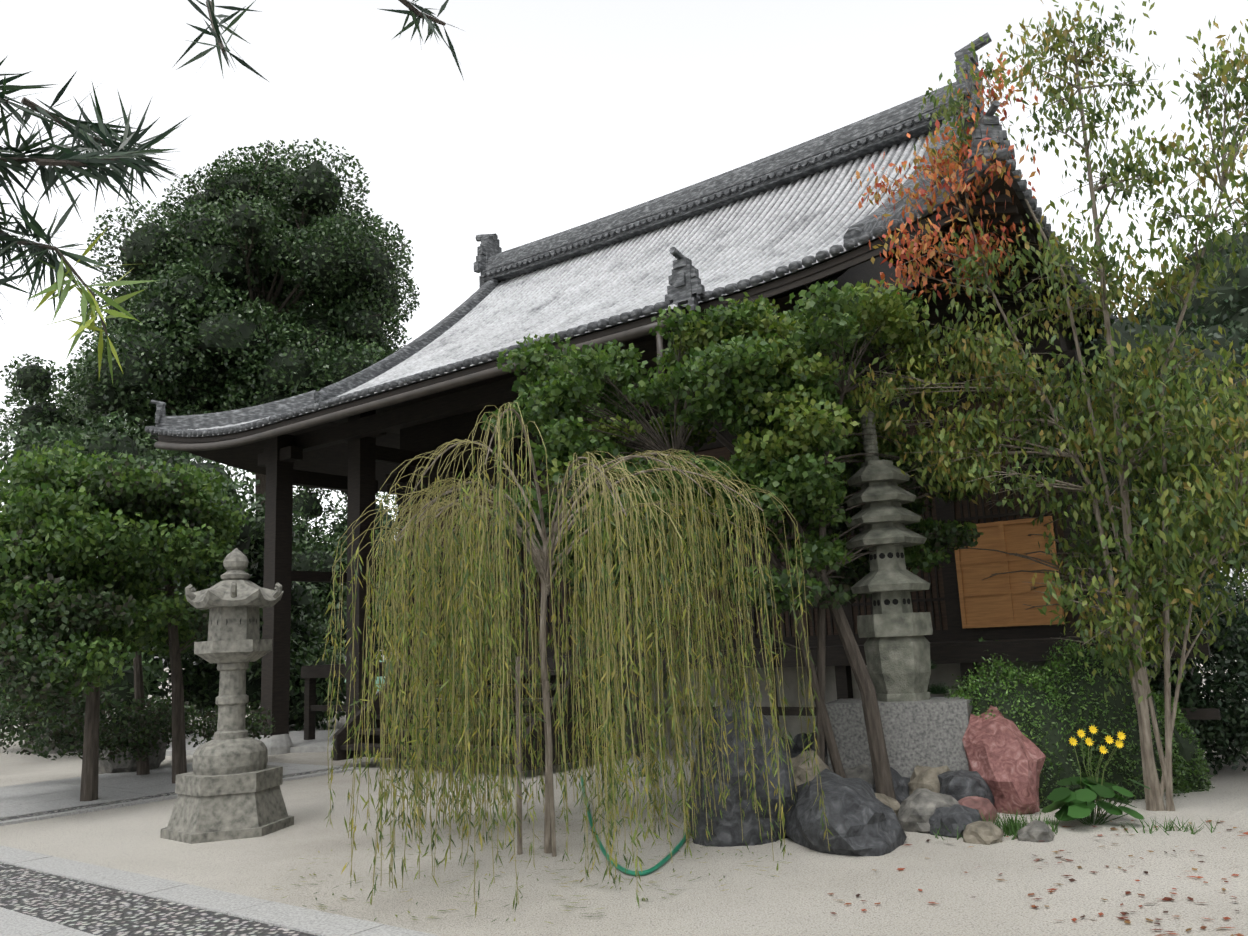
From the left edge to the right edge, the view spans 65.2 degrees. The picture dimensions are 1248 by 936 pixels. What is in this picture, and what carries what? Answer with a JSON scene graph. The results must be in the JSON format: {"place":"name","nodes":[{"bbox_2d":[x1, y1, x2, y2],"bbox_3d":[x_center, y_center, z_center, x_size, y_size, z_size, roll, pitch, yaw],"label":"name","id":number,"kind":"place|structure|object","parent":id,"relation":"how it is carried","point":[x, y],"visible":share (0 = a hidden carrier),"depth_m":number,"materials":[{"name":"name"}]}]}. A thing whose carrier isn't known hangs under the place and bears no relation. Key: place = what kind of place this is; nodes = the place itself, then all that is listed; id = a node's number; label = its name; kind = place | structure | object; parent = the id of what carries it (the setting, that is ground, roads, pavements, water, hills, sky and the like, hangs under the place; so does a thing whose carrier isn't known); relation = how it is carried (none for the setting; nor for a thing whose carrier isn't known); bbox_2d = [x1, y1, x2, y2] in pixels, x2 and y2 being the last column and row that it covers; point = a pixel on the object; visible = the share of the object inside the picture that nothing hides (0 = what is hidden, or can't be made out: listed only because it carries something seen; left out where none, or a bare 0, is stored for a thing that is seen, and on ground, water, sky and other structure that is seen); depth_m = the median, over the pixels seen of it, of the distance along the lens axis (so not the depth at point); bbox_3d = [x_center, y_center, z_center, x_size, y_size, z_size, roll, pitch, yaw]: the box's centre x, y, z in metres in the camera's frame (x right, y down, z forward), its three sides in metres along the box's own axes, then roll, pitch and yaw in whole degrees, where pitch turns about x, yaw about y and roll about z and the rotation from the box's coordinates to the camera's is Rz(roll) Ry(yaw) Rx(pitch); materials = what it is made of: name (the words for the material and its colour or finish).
{"place":"outdoors","nodes":[
{"label":"outdoors","id":0,"kind":"place"},
{"bbox_2d":[0,762,358,825],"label":"paved path","id":1,"kind":"structure","parent":0,"point":[29,798],"depth_m":12.26,"materials":[{"name":"stone"}]},
{"bbox_2d":[0,0,463,383],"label":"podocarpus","id":2,"kind":"object","parent":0,"point":[80,130],"depth_m":1.35,"materials":[{"name":"green plant"}]},
{"bbox_2d":[344,660,397,690],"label":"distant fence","id":3,"kind":"object","parent":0,"point":[377,681],"depth_m":42.53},
{"bbox_2d":[154,321,779,734],"bbox_3d":[-3.223,1.467,14.573,11.064,5.284,2.184,-10,-13,36],"label":"hall rain gutter","id":4,"kind":"object","parent":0,"point":[476,377],"visible":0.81,"depth_m":13.17,"materials":[{"name":"grey metal"}]},
{"bbox_2d":[0,656,1247,935],"bbox_3d":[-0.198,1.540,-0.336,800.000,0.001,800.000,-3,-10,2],"label":"ground","id":5,"kind":"structure","parent":0,"point":[978,898],"depth_m":6.76,"materials":[{"name":"beige sand"}]},
{"bbox_2d":[0,440,275,800],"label":"pine tree","id":6,"kind":"object","parent":5,"relation":"on","point":[36,670],"depth_m":11.47,"materials":[{"name":"green plant"}]},
{"bbox_2d":[0,767,350,935],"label":"pebble path","id":7,"kind":"structure","parent":5,"relation":"on","point":[95,909],"depth_m":6.26,"materials":[{"name":"grey gravel"}]},
{"bbox_2d":[0,138,419,736],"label":"camphor tree","id":8,"kind":"object","parent":5,"relation":"on","point":[72,402],"depth_m":33.54,"materials":[{"name":"green plant"}]},
{"bbox_2d":[0,846,438,935],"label":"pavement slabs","id":9,"kind":"structure","parent":5,"relation":"on","point":[273,913],"depth_m":6.20,"materials":[{"name":"stone"}]},
{"bbox_2d":[160,548,293,843],"bbox_3d":[-3.756,2.091,9.355,1.073,2.656,1.148,-3,-10,2],"label":"stone lantern","id":10,"kind":"object","parent":5,"relation":"on","point":[227,787],"visible":1,"depth_m":9.12,"materials":[{"name":"stone"}]},
{"bbox_2d":[81,730,482,756],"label":"stones","id":11,"kind":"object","parent":5,"relation":"on","point":[319,743],"depth_m":17.27,"materials":[{"name":"stone"}]},
{"bbox_2d":[259,734,292,754],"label":"hall porch pillar bases","id":12,"kind":"object","parent":11,"relation":"on","point":[278,744],"visible":0.27,"depth_m":16.26,"materials":[{"name":"grey stone"}]},
{"bbox_2d":[258,331,693,770],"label":"wooden posts","id":13,"kind":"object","parent":12,"relation":"on","point":[358,434],"depth_m":16.45,"materials":[{"name":"black wood"}]},
{"bbox_2d":[23,700,1054,855],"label":"garden rocks","id":14,"kind":"object","parent":5,"relation":"on","point":[862,819],"depth_m":7.66,"materials":[{"name":"grey stone"}]},
{"bbox_2d":[275,402,832,923],"bbox_3d":[-0.538,1.351,7.804,4.245,3.423,4.462,-3,-10,2],"label":"willow","id":15,"kind":"object","parent":5,"relation":"on","point":[517,645],"depth_m":7.08,"materials":[{"name":"green plant"}]},
{"bbox_2d":[580,775,690,875],"bbox_3d":[0.174,3.273,9.476,1.569,0.032,5.767,-3,-10,2],"label":"garden hose","id":16,"kind":"object","parent":5,"relation":"on","point":[662,862],"visible":0.56,"depth_m":7.17,"materials":[{"name":"teal rubber"}]},
{"bbox_2d":[491,735,791,755],"bbox_3d":[2.717,4.390,16.897,12.050,0.250,7.600,-10,-13,36],"label":"hall stone footing","id":17,"kind":"object","parent":5,"relation":"on","point":[657,744],"depth_m":13.76,"materials":[{"name":"grey stone"}]},
{"bbox_2d":[152,171,1221,752],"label":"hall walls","id":18,"kind":"structure","parent":5,"relation":"on","point":[966,649],"depth_m":12.36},
{"bbox_2d":[407,396,1074,652],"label":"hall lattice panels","id":19,"kind":"object","parent":18,"relation":"attached to","point":[717,453],"visible":0.1,"depth_m":12.68,"materials":[{"name":"wood"}]},
{"bbox_2d":[954,516,1064,627],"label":"wood hall door","id":20,"kind":"structure","parent":18,"relation":"in","point":[999,600],"depth_m":11.54,"materials":[{"name":"brown wood"}]},
{"bbox_2d":[480,278,983,798],"bbox_3d":[1.167,0.684,9.535,5.162,5.184,3.118,-3,-10,2],"label":"pine tree","id":21,"kind":"object","parent":5,"relation":"on","point":[775,443],"depth_m":8.97,"materials":[{"name":"green plant"}]},
{"bbox_2d":[791,750,1003,844],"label":"rocks","id":22,"kind":"object","parent":5,"relation":"on","point":[981,832],"visible":0.29,"depth_m":8.50,"materials":[{"name":"beige stone"}]},
{"bbox_2d":[825,697,972,777],"bbox_3d":[2.660,2.678,9.271,1.300,0.920,0.700,-7,-11,24],"label":"stone pedestal","id":23,"kind":"object","parent":5,"relation":"on","point":[930,732],"visible":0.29,"depth_m":8.94,"materials":[{"name":"stone"}]},
{"bbox_2d":[845,410,932,701],"bbox_3d":[2.580,0.799,9.609,0.766,2.902,0.764,-3,-10,2],"label":"stone pagoda","id":24,"kind":"object","parent":23,"relation":"on","point":[894,628],"visible":0.98,"depth_m":9.38,"materials":[{"name":"grey stone"}]},
{"bbox_2d":[622,758,1217,839],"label":"grass tufts","id":25,"kind":"object","parent":5,"relation":"on","point":[1011,827],"depth_m":7.46,"materials":[{"name":"green plant"}]},
{"bbox_2d":[958,796,997,822],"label":"rusty garden rocks","id":26,"kind":"object","parent":5,"relation":"on","point":[986,806],"visible":0.21,"depth_m":7.90,"materials":[{"name":"pink stone"}]},
{"bbox_2d":[827,820,1247,935],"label":"fallen leaves","id":27,"kind":"object","parent":5,"relation":"on","point":[1129,892],"visible":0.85,"depth_m":5.76,"materials":[{"name":"brown plant"}]},
{"bbox_2d":[844,0,1247,810],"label":"slender tree","id":28,"kind":"object","parent":5,"relation":"on","point":[1216,520],"depth_m":8.71,"materials":[{"name":"green plant"}]},
{"bbox_2d":[943,631,1214,808],"bbox_3d":[4.164,2.329,9.258,2.684,1.530,1.685,-3,-10,2],"label":"azalea bush","id":29,"kind":"object","parent":5,"relation":"on","point":[1185,747],"depth_m":8.88,"materials":[{"name":"green plant"}]},
{"bbox_2d":[1041,725,1150,825],"bbox_3d":[3.690,2.448,7.802,0.772,0.769,0.690,2,-11,-22],"label":"yellow flowering plant","id":30,"kind":"object","parent":5,"relation":"on","point":[1077,803],"visible":0.98,"depth_m":7.70,"materials":[{"name":"green plant"}]},
{"bbox_2d":[1014,220,1247,774],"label":"tree","id":31,"kind":"object","parent":5,"relation":"on","point":[1223,734],"visible":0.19,"depth_m":9.87,"materials":[{"name":"green plant"}]},
{"bbox_2d":[1017,233,1247,615],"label":"background tree","id":32,"kind":"object","parent":5,"relation":"on","point":[1227,289],"visible":0.1,"depth_m":11.64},
{"bbox_2d":[0,0,1247,666],"label":"sky","id":33,"kind":"structure","parent":0,"point":[564,115],"materials":[{"name":"white"}]},
{"bbox_2d":[155,120,1111,436],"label":"hall roof tiles","id":34,"kind":"object","parent":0,"point":[572,292],"visible":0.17,"depth_m":17.32,"materials":[{"name":"grey tile"}]},
{"bbox_2d":[150,32,1014,429],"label":"roof ridge tiles","id":35,"kind":"object","parent":34,"relation":"on","point":[494,264],"visible":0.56,"depth_m":18.06,"materials":[{"name":"grey tile"}]},
{"bbox_2d":[145,148,1118,436],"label":"hall roof eave tiles","id":36,"kind":"object","parent":34,"relation":"attached to","point":[1003,154],"visible":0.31,"depth_m":11.40,"materials":[{"name":"grey tile"}]},
{"bbox_2d":[386,661,1068,738],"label":"hall plaster wall","id":37,"kind":"structure","parent":0,"point":[942,673],"depth_m":12.74,"materials":[{"name":"white paint"}]},
{"bbox_2d":[927,637,1000,693],"bbox_3d":[3.568,2.577,10.488,1.217,1.476,0.432,-3,-10,2],"label":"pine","id":38,"kind":"object","parent":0,"point":[937,689],"depth_m":10.48,"materials":[{"name":"green plant"}]}
]}

